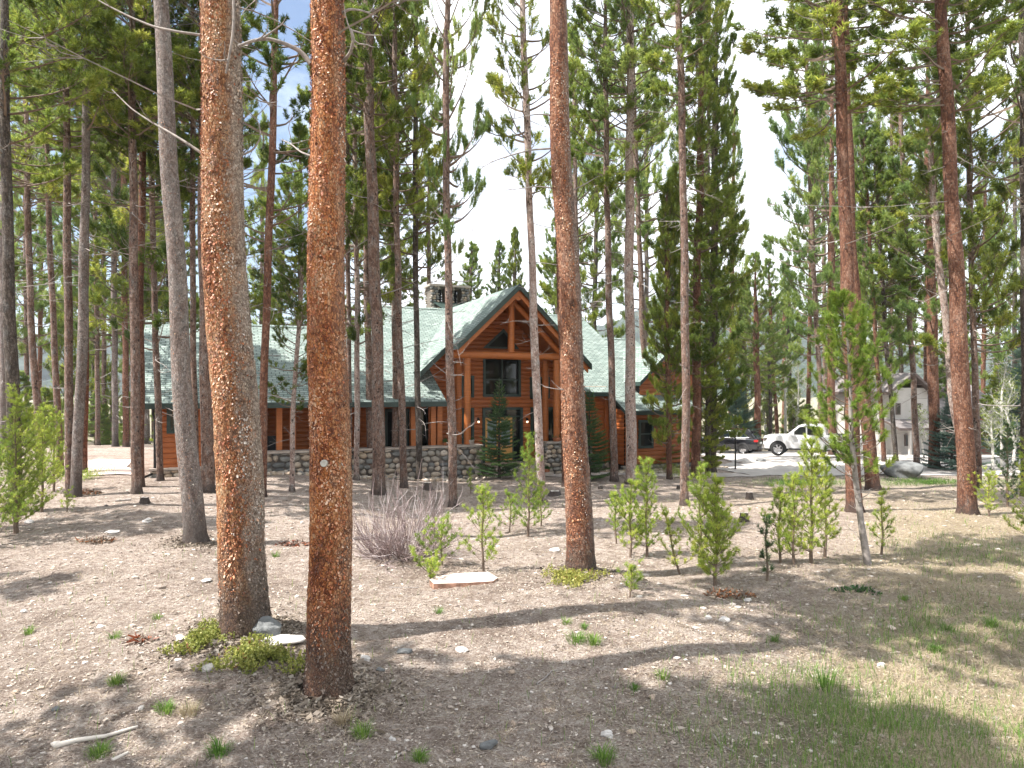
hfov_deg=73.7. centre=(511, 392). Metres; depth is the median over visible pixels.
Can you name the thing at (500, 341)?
gable window
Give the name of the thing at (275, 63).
pine tree
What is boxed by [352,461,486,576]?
bare shrub
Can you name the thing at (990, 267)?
pine tree
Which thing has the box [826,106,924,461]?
pine tree
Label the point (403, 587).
stick
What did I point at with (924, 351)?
pine tree
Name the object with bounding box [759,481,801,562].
pine sapling
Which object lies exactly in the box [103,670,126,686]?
grass tuft
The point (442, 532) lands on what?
pine sapling
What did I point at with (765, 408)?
pine tree
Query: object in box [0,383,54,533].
pine sapling
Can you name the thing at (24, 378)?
pine tree
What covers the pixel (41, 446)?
pine sapling
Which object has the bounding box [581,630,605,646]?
grass tuft
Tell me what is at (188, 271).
pine tree
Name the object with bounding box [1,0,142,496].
pine tree
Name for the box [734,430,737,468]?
lamp post
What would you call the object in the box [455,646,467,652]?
stone
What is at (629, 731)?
stone
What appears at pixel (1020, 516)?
pine sapling
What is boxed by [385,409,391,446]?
patio door
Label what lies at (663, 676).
grass tuft
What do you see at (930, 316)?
pine tree
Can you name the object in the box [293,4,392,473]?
pine tree
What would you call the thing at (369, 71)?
pine tree
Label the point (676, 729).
pebbles
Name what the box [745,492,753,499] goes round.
tree stump
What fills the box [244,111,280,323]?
pine tree
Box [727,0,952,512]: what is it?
pine tree
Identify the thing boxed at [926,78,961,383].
pine tree
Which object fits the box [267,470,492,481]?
cobble bed
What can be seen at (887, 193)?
pine tree
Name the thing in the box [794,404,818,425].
pine tree
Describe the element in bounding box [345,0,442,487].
pine tree
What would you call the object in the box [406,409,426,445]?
patio door
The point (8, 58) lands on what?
pine tree
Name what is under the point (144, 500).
tree stump
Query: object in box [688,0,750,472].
pine tree
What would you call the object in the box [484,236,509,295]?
pine tree
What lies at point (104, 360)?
pine tree
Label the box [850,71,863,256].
pine tree
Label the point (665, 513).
pine sapling
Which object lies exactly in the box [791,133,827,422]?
pine tree
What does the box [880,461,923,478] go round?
boulder
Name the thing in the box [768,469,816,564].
pine sapling
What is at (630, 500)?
pine sapling
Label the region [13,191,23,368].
pine tree
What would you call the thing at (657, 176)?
pine tree
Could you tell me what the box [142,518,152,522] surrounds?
stone
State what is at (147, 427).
pine tree
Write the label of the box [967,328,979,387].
pine tree
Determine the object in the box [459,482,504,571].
pine sapling
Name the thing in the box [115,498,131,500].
stick
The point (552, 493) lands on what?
tree stump
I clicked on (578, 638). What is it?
grass tuft
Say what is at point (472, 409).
window
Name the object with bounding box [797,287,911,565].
pine sapling
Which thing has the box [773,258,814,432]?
pine tree
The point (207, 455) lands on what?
pine tree
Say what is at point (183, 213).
pine tree
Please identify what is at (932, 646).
grass tuft
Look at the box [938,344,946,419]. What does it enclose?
pine tree
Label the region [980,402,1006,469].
aspen tree
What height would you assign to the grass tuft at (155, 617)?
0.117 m
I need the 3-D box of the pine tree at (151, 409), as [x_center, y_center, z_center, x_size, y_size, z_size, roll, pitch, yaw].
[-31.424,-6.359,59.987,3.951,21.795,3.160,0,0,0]
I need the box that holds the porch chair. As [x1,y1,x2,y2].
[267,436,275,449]
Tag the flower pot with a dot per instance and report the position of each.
(547, 468)
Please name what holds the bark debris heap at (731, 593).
on the ground at (432, 629)
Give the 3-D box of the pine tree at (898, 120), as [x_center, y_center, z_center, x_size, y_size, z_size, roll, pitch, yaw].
[19.916,-6.439,35.039,4.988,20.541,5.387,0,0,-21]
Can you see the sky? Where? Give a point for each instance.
(497, 210)
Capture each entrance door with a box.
[485,418,497,461]
[500,417,511,460]
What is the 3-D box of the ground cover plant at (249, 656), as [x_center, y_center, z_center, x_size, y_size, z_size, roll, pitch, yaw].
[-2.802,2.909,7.631,1.297,0.249,0.855,0,0,0]
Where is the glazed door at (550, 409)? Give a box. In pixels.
[530,407,552,443]
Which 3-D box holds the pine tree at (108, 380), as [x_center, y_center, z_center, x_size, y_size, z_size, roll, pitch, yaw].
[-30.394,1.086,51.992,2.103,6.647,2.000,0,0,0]
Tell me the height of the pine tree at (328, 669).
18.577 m
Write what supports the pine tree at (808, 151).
on the ground at (432, 629)
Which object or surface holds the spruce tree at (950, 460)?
on the ground at (432, 629)
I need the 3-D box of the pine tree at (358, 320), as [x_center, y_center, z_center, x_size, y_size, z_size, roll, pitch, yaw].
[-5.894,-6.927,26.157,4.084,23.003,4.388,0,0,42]
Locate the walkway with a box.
[549,472,756,476]
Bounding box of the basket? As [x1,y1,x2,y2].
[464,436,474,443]
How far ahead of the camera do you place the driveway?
34.51 m
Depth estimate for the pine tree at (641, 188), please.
35.22 m
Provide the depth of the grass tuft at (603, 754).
5.80 m
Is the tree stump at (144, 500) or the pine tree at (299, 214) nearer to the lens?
the tree stump at (144, 500)
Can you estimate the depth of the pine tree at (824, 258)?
69.83 m
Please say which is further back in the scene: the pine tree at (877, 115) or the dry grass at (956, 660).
the pine tree at (877, 115)
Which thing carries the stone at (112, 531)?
on the ground at (432, 629)
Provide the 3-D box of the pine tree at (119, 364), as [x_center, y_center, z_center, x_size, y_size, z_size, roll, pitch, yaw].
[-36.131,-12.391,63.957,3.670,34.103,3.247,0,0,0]
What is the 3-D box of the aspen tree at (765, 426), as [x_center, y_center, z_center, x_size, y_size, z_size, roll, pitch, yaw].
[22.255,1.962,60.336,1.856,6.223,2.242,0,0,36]
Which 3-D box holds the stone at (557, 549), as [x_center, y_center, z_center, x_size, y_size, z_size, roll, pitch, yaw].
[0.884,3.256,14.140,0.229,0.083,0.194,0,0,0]
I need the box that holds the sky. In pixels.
[10,0,1019,346]
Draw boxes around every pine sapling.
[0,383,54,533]
[0,437,33,530]
[16,400,67,511]
[41,405,64,491]
[60,485,75,511]
[408,544,444,578]
[413,511,464,565]
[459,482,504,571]
[466,466,472,493]
[478,488,491,511]
[493,489,521,531]
[511,431,545,536]
[530,478,552,525]
[604,489,634,543]
[611,475,649,557]
[615,558,644,597]
[625,455,665,556]
[658,504,693,574]
[676,460,713,562]
[679,472,752,585]
[755,513,775,580]
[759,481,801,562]
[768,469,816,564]
[778,432,844,562]
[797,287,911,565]
[813,455,843,557]
[865,485,896,554]
[967,465,1003,516]
[989,421,1022,506]
[1002,436,1023,533]
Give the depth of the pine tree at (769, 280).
54.74 m
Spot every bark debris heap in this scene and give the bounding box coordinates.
[73,535,116,544]
[82,488,102,494]
[122,632,158,645]
[275,538,308,546]
[703,585,755,599]
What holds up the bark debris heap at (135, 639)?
on the ground at (432, 629)
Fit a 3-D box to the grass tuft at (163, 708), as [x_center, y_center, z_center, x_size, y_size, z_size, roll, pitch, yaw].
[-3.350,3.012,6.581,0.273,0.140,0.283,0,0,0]
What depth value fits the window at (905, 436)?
45.10 m
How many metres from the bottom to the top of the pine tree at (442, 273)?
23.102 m
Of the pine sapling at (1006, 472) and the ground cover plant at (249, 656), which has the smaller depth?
the ground cover plant at (249, 656)
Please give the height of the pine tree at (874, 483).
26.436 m
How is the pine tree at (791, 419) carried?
on the ground at (432, 629)
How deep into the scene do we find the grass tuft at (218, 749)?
5.87 m
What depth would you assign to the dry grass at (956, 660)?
8.01 m
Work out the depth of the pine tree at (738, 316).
57.69 m
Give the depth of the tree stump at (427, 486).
25.41 m
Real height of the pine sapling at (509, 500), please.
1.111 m
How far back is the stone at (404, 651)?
8.06 m
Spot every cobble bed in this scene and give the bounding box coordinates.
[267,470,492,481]
[604,466,727,472]
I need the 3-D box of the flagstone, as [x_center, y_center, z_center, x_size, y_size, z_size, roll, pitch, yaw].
[-0.800,3.137,11.339,1.130,0.145,0.580,-1,2,-2]
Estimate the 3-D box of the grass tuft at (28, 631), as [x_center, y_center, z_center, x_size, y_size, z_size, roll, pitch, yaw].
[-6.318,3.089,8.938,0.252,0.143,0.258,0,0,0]
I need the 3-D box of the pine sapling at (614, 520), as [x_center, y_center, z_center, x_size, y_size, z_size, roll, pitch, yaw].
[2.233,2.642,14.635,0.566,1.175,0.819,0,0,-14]
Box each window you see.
[167,409,174,433]
[462,376,473,396]
[462,408,473,443]
[483,329,518,348]
[483,359,520,396]
[530,377,549,397]
[638,420,653,448]
[896,403,900,414]
[904,434,907,445]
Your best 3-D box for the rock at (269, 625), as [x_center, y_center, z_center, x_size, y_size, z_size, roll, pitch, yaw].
[-2.947,2.820,8.182,0.369,0.264,0.347,0,0,0]
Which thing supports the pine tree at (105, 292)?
on the ground at (432, 629)
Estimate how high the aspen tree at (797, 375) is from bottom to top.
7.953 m
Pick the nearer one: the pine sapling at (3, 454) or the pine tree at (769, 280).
the pine sapling at (3, 454)
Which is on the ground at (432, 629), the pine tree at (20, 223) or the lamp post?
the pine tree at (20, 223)
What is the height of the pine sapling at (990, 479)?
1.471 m
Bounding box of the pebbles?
[0,479,1023,767]
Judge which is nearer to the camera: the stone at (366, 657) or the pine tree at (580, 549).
the stone at (366, 657)
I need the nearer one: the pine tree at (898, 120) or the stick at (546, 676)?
the stick at (546, 676)
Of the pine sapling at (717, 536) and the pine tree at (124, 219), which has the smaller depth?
the pine sapling at (717, 536)
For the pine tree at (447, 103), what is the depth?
21.40 m
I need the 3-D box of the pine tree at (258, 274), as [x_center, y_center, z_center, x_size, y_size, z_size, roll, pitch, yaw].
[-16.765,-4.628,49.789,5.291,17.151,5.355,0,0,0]
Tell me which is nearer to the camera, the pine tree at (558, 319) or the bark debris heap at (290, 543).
the bark debris heap at (290, 543)
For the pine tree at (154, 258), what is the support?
on the ground at (432, 629)
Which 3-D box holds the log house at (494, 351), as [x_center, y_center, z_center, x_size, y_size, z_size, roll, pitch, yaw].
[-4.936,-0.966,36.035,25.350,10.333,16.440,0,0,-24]
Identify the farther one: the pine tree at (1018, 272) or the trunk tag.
the pine tree at (1018, 272)
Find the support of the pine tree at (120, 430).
on the ground at (432, 629)
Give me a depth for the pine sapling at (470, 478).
25.08 m
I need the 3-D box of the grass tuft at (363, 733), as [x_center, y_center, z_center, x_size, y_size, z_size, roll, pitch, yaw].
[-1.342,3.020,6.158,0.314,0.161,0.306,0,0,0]
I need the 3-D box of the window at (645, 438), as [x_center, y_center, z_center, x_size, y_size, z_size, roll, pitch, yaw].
[6.403,2.000,32.751,0.860,1.360,0.140,0,0,-24]
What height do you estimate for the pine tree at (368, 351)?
24.018 m
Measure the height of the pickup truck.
1.880 m
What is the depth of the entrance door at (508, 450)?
32.86 m
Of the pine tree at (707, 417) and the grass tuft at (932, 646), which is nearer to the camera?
the grass tuft at (932, 646)
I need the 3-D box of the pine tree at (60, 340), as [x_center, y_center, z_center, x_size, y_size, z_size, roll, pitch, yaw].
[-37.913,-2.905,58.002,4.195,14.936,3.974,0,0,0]
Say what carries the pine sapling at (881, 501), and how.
on the ground at (432, 629)
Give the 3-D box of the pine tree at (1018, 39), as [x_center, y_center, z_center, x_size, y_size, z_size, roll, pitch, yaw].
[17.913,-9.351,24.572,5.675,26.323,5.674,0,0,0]
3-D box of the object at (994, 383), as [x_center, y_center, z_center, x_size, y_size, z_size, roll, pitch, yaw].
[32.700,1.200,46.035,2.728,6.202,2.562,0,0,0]
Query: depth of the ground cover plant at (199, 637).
7.91 m
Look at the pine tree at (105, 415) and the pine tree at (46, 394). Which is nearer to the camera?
the pine tree at (46, 394)
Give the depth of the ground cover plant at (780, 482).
27.13 m
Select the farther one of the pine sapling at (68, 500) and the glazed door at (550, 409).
the glazed door at (550, 409)
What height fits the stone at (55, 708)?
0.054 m
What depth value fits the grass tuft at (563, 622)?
9.03 m
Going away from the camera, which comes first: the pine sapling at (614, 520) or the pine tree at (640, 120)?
the pine sapling at (614, 520)
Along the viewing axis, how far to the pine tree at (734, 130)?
63.69 m
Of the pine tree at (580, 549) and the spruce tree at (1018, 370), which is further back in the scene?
the spruce tree at (1018, 370)
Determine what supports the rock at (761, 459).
on the ground at (432, 629)
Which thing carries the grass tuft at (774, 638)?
on the ground at (432, 629)
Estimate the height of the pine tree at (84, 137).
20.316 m
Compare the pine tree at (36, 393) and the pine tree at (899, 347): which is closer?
the pine tree at (36, 393)
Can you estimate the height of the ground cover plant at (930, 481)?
0.268 m
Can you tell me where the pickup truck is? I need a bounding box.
[762,423,862,456]
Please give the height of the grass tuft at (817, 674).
0.313 m
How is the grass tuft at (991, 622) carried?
on the ground at (432, 629)
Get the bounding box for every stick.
[53,725,137,748]
[111,751,128,759]
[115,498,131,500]
[389,587,418,587]
[536,668,562,683]
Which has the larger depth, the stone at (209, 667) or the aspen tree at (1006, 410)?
the aspen tree at (1006, 410)
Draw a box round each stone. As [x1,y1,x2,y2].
[24,519,33,523]
[51,706,59,711]
[104,530,119,533]
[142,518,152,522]
[176,634,186,640]
[201,578,211,581]
[201,663,213,671]
[361,654,370,661]
[396,648,412,653]
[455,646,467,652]
[479,739,497,749]
[549,547,559,551]
[601,730,612,738]
[626,729,635,733]
[719,616,729,622]
[876,662,884,668]
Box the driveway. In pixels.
[701,451,1020,475]
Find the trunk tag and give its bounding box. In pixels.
[320,460,327,466]
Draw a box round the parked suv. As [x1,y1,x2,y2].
[701,428,763,453]
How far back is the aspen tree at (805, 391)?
64.04 m
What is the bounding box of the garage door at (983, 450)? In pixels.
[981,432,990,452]
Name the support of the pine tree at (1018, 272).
on the ground at (432, 629)
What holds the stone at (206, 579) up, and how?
on the ground at (432, 629)
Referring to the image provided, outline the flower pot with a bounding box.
[544,466,551,471]
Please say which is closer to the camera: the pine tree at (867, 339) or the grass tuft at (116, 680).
the grass tuft at (116, 680)
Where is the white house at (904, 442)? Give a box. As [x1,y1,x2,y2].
[823,373,992,454]
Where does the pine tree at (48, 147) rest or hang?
on the ground at (432, 629)
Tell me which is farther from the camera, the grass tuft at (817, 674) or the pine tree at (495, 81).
the pine tree at (495, 81)
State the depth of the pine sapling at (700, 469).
12.93 m
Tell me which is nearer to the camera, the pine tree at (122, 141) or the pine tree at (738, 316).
the pine tree at (122, 141)
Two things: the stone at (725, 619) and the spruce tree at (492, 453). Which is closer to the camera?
the stone at (725, 619)
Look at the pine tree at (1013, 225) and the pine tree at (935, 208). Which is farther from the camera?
the pine tree at (1013, 225)
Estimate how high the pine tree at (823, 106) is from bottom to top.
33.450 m
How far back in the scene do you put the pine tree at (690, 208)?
59.85 m
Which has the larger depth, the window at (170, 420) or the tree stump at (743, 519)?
the window at (170, 420)
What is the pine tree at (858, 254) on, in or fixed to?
on the ground at (432, 629)
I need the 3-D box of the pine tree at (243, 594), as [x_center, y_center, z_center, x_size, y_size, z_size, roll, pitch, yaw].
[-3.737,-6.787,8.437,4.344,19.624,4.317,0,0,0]
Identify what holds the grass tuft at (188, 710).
on the ground at (432, 629)
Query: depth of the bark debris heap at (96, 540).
14.20 m
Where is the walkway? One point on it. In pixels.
(718, 474)
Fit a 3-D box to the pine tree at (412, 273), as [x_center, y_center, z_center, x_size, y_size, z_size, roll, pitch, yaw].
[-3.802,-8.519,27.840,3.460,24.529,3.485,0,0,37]
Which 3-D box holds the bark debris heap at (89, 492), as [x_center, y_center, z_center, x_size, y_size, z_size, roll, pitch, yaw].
[-13.036,3.085,20.998,0.990,0.292,0.603,0,0,0]
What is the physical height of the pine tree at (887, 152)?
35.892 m
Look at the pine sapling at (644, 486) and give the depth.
13.42 m
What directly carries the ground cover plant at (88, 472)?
on the ground at (432, 629)
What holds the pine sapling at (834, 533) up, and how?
on the ground at (432, 629)
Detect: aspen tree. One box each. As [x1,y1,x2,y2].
[761,388,768,448]
[776,358,797,433]
[790,361,811,425]
[800,374,816,411]
[908,404,928,456]
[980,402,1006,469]
[983,352,1020,466]
[991,372,1020,472]
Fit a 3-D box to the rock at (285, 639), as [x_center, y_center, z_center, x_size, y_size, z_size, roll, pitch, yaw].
[-2.710,2.913,8.045,0.588,0.074,0.265,0,0,0]
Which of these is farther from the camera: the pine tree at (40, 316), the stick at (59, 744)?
the pine tree at (40, 316)
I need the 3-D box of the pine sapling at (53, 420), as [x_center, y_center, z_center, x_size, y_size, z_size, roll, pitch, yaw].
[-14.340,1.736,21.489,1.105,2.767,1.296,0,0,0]
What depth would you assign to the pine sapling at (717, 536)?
11.17 m
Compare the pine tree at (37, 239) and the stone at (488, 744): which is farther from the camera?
the pine tree at (37, 239)
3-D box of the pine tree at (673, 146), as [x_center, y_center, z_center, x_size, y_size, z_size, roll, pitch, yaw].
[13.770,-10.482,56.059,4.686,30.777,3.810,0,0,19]
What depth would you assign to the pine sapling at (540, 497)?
17.60 m
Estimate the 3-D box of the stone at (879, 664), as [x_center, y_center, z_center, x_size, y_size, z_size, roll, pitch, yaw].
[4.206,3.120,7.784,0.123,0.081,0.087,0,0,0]
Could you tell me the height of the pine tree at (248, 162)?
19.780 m
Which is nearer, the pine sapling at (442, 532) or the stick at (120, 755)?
the stick at (120, 755)
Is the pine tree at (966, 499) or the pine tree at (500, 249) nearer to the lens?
the pine tree at (966, 499)
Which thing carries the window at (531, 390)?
in the log house at (494, 351)
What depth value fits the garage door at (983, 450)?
48.11 m
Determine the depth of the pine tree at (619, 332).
49.77 m
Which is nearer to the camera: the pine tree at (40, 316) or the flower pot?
the flower pot
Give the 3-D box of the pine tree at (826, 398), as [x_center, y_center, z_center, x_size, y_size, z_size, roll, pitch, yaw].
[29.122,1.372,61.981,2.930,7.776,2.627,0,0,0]
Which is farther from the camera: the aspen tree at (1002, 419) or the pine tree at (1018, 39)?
the aspen tree at (1002, 419)
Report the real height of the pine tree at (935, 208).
14.667 m
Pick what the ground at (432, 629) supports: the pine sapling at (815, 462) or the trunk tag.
the pine sapling at (815, 462)
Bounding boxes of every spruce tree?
[473,380,523,478]
[585,388,610,479]
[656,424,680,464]
[719,378,766,451]
[918,394,992,469]
[981,309,1020,458]
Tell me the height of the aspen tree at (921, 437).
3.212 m
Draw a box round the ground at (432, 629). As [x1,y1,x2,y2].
[0,397,1023,767]
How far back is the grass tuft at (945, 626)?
8.93 m
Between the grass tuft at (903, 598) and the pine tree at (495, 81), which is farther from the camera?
the pine tree at (495, 81)
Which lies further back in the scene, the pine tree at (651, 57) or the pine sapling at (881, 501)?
the pine tree at (651, 57)
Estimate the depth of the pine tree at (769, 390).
53.86 m
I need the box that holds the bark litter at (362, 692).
[92,528,649,766]
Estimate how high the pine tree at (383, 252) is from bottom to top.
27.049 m
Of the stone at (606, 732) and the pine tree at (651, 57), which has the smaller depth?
the stone at (606, 732)
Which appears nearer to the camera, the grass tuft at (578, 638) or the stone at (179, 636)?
the stone at (179, 636)
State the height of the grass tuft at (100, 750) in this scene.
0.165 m
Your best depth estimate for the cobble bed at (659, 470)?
31.53 m
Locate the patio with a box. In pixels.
[82,459,130,474]
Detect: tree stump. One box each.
[139,497,150,503]
[422,482,433,490]
[547,490,561,496]
[739,512,749,522]
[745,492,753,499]
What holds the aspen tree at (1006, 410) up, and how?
on the ground at (432, 629)
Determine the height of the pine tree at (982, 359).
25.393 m
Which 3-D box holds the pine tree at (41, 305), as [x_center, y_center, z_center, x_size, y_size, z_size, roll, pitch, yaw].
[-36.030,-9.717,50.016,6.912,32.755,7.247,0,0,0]
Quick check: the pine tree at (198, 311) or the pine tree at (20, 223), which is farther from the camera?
the pine tree at (198, 311)
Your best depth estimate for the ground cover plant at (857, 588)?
10.55 m
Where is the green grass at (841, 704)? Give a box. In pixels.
[1,468,1023,767]
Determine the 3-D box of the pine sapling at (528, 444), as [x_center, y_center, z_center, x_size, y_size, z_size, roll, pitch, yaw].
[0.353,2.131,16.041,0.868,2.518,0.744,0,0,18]
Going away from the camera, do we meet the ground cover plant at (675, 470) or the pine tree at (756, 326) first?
the ground cover plant at (675, 470)
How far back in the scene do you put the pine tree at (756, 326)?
51.79 m
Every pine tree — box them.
[0,0,104,481]
[0,0,113,513]
[0,0,357,639]
[0,1,62,444]
[0,7,128,472]
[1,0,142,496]
[9,0,156,497]
[10,78,73,429]
[13,0,127,472]
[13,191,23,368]
[16,124,60,392]
[19,370,33,445]
[23,387,63,447]
[32,101,129,444]
[41,274,92,437]
[51,7,168,446]
[52,0,201,494]
[54,140,128,436]
[58,54,189,446]
[71,0,198,486]
[73,265,111,436]
[88,393,111,444]
[89,0,199,481]
[100,364,122,443]
[108,210,165,443]
[108,249,129,391]
[109,392,146,445]
[118,0,269,454]
[128,0,268,492]
[137,20,197,287]
[144,192,198,319]
[144,203,163,442]
[153,0,210,544]
[188,0,354,497]
[188,293,199,320]
[196,82,281,310]
[238,0,443,699]
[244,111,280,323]
[248,214,306,325]
[254,120,309,325]
[257,229,308,491]
[287,0,410,480]
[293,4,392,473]
[302,101,400,315]
[305,0,442,495]
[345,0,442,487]
[345,0,445,475]
[345,5,412,475]
[350,98,429,312]
[378,0,462,479]
[402,148,458,300]
[405,0,490,507]
[458,225,484,301]
[464,0,597,574]
[474,0,577,502]
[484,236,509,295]
[506,226,528,292]
[536,213,588,313]
[538,38,621,323]
[539,0,582,486]
[549,0,666,481]
[552,84,625,337]
[567,0,686,484]
[582,0,686,358]
[594,26,690,345]
[630,0,736,505]
[640,178,695,479]
[643,0,759,477]
[665,87,707,332]
[687,98,727,401]
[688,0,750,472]
[689,358,730,475]
[717,104,751,412]
[726,277,766,436]
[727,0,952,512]
[727,250,786,451]
[748,258,798,433]
[749,316,792,450]
[760,0,866,453]
[761,355,780,448]
[772,261,796,432]
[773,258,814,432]
[777,0,935,490]
[779,382,804,433]
[786,15,889,454]
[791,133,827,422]
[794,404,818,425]
[805,94,840,417]
[817,368,836,428]
[822,173,863,370]
[824,0,1023,515]
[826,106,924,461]
[834,120,926,460]
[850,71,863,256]
[855,65,972,462]
[857,208,883,369]
[867,107,896,373]
[870,24,995,468]
[874,78,915,372]
[879,185,922,374]
[893,0,1023,487]
[903,152,942,381]
[904,109,972,432]
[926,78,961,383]
[930,0,1023,495]
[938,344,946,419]
[965,152,1009,419]
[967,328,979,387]
[978,192,1012,389]
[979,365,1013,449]
[989,77,1020,412]
[993,368,1020,453]
[1017,225,1019,325]
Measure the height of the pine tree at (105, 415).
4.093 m
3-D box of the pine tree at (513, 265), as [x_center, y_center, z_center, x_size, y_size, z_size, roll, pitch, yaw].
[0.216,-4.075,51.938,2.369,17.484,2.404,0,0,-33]
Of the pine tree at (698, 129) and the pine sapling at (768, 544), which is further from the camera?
the pine tree at (698, 129)
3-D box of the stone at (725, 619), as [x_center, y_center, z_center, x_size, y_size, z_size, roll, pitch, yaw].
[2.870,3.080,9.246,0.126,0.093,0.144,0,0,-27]
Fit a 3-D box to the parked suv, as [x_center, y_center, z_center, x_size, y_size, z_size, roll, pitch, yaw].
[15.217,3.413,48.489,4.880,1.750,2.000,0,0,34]
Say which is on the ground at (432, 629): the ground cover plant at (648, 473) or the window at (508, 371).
the ground cover plant at (648, 473)
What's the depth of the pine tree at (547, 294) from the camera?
45.66 m
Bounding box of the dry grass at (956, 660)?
[0,486,1023,767]
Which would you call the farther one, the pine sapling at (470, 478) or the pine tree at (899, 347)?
the pine tree at (899, 347)
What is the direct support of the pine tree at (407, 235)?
on the ground at (432, 629)
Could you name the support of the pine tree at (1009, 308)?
on the ground at (432, 629)
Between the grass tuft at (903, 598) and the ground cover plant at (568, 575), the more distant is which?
the ground cover plant at (568, 575)
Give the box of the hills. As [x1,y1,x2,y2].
[17,287,1020,397]
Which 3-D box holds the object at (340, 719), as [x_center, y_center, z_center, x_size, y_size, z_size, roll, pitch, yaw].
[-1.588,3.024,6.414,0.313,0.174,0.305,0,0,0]
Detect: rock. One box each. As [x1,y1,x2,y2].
[252,616,281,636]
[259,634,306,644]
[736,457,754,462]
[756,458,765,461]
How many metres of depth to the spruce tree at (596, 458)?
28.79 m
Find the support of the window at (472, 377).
in the log house at (494, 351)
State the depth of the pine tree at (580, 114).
28.45 m
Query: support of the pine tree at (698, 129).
on the ground at (432, 629)
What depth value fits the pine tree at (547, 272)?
53.69 m
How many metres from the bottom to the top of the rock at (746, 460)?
0.471 m
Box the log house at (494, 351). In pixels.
[144,283,704,478]
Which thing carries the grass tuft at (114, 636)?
on the ground at (432, 629)
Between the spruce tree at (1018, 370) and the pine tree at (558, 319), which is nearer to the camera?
the pine tree at (558, 319)
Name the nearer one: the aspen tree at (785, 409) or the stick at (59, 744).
the stick at (59, 744)
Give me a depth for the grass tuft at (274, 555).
13.35 m
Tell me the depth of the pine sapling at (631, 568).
10.31 m
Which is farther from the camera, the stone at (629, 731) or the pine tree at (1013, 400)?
the pine tree at (1013, 400)
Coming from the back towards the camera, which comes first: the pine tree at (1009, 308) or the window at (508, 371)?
the pine tree at (1009, 308)
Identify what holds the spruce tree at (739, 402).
on the ground at (432, 629)
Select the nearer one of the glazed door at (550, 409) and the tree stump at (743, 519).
the tree stump at (743, 519)
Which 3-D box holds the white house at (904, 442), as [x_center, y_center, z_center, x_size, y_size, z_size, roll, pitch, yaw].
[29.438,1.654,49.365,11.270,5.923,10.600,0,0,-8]
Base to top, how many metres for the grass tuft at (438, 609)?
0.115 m
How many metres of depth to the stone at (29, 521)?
16.46 m
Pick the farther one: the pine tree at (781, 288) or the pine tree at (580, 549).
the pine tree at (781, 288)
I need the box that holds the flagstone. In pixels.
[429,572,497,589]
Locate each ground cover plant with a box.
[61,464,117,481]
[156,617,234,655]
[189,631,305,674]
[540,563,609,588]
[637,463,664,485]
[650,462,698,481]
[762,477,844,487]
[828,583,882,595]
[887,476,986,485]
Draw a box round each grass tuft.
[20,622,37,634]
[80,737,116,760]
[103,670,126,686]
[106,630,123,639]
[149,610,162,619]
[149,698,175,715]
[175,696,204,718]
[198,735,237,759]
[271,550,282,556]
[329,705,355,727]
[346,717,375,739]
[409,740,431,763]
[432,606,445,613]
[561,615,573,624]
[563,625,586,645]
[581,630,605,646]
[585,737,622,767]
[629,682,641,691]
[652,666,668,680]
[765,634,783,641]
[796,657,851,692]
[899,593,911,600]
[925,637,946,655]
[937,620,954,632]
[976,615,1004,627]
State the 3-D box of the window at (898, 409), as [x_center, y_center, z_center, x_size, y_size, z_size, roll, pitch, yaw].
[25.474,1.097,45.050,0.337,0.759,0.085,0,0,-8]
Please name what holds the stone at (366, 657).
on the ground at (432, 629)
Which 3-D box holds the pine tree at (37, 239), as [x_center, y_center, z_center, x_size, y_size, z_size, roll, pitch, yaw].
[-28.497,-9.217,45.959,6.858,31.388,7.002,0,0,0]
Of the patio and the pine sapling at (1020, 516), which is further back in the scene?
the patio
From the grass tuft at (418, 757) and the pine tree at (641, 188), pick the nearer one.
the grass tuft at (418, 757)
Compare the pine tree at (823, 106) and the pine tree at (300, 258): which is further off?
the pine tree at (823, 106)
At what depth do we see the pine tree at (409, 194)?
28.32 m
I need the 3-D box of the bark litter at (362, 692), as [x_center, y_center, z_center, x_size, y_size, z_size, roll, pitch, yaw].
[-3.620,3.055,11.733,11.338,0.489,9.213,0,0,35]
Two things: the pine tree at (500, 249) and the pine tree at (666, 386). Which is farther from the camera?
the pine tree at (500, 249)
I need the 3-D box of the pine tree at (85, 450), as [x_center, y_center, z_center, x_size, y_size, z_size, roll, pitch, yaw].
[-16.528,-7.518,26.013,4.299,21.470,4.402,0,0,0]
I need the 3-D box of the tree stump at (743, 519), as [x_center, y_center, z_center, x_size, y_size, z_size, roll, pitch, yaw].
[6.214,3.356,18.264,0.388,0.300,0.398,0,0,0]
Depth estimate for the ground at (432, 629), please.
8.96 m
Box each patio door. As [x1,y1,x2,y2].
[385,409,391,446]
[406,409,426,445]
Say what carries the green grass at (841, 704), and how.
on the ground at (432, 629)
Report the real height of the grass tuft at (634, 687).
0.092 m
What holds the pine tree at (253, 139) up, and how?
on the ground at (432, 629)
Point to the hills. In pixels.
(48, 383)
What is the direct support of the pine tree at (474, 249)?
on the ground at (432, 629)

